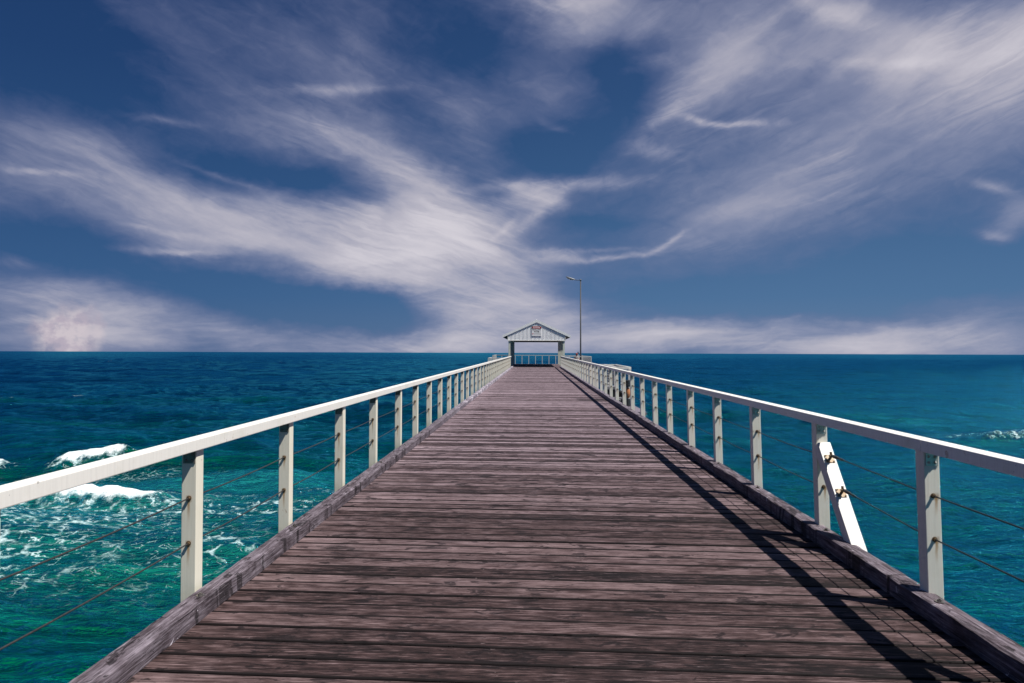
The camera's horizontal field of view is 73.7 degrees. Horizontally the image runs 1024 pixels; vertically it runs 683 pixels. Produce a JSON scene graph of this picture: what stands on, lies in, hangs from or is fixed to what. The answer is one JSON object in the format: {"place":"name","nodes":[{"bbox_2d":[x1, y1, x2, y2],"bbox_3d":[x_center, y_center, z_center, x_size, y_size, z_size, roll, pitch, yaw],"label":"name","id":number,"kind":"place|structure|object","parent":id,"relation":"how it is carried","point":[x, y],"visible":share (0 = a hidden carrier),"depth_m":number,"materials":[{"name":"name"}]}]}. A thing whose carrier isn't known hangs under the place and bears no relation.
{"place":"outdoors","nodes":[
{"label":"outdoors","id":0,"kind":"place"},
{"bbox_2d":[0,351,1023,682],"bbox_3d":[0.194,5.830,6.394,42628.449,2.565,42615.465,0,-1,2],"label":"water","id":1,"kind":"structure","parent":0,"point":[62,409],"depth_m":44.67,"materials":[{"name":"teal liquid"}]},
{"bbox_2d":[69,364,1023,682],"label":"pier","id":2,"kind":"structure","parent":1,"relation":"in","point":[535,524],"depth_m":4.62,"materials":[{"name":"brown wood"}]},
{"bbox_2d":[0,356,510,649],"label":"railing","id":3,"kind":"object","parent":2,"relation":"attached to","point":[190,450],"visible":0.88,"depth_m":4.43,"materials":[{"name":"beige paint"}]},
{"bbox_2d":[492,355,507,360],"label":"railing","id":4,"kind":"object","parent":2,"relation":"on","point":[493,356],"visible":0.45,"depth_m":71.05,"materials":[{"name":"white paint"}]},
{"bbox_2d":[502,319,570,365],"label":"shelter","id":5,"kind":"object","parent":2,"relation":"on","point":[524,334],"visible":0.91,"depth_m":63.37,"materials":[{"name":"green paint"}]},
{"bbox_2d":[532,326,541,335],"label":"danger sign","id":6,"kind":"object","parent":5,"relation":"attached to","point":[536,330],"visible":1,"depth_m":63.30,"materials":[{"name":"white metal"}]},
{"bbox_2d":[515,355,581,363],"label":"railing","id":7,"kind":"object","parent":2,"relation":"on","point":[547,355],"visible":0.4,"depth_m":77.95,"materials":[{"name":"white paint"}]},
{"bbox_2d":[566,276,581,359],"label":"lamp post","id":8,"kind":"object","parent":2,"relation":"on","point":[569,278],"visible":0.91,"depth_m":65.42,"materials":[{"name":"grey metal"}]},
{"bbox_2d":[565,355,591,362],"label":"railing","id":9,"kind":"object","parent":2,"relation":"attached to","point":[588,358],"visible":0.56,"depth_m":64.82,"materials":[{"name":"white paint"}]},
{"bbox_2d":[591,364,646,414],"bbox_3d":[4.264,2.059,28.745,1.400,2.065,8.600,0,-1,2],"label":"landing platform","id":10,"kind":"object","parent":2,"relation":"on","point":[628,368],"visible":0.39,"depth_m":28.45,"materials":[{"name":"grey wood"}]},
{"bbox_2d":[607,386,614,396],"bbox_3d":[3.958,2.113,27.053,0.460,0.700,0.560,0,-1,2],"label":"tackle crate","id":11,"kind":"object","parent":10,"relation":"on","point":[613,391],"visible":0.1,"depth_m":26.80,"materials":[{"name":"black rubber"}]},
{"bbox_2d":[619,390,626,405],"bbox_3d":[4.294,2.248,26.640,0.160,0.580,1.800,0,-1,2],"label":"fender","id":12,"kind":"object","parent":10,"relation":"on","point":[620,393],"visible":0.18,"depth_m":26.18,"materials":[{"name":"black rubber"}]},
{"bbox_2d":[560,356,1023,598],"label":"railing","id":13,"kind":"object","parent":2,"relation":"attached to","point":[827,481],"visible":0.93,"depth_m":5.45,"materials":[{"name":"beige paint"}]},
{"bbox_2d":[0,0,1023,354],"label":"sky","id":14,"kind":"structure","parent":0,"point":[400,176],"materials":[{"name":"blue"}]},
{"bbox_2d":[626,380,630,405],"bbox_3d":[4.565,2.028,26.934,0.253,1.030,0.260,0,-1,2],"label":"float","id":15,"kind":"object","parent":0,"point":[628,392],"visible":0.7,"depth_m":26.84,"materials":[{"name":"orange plastic"}]}
]}

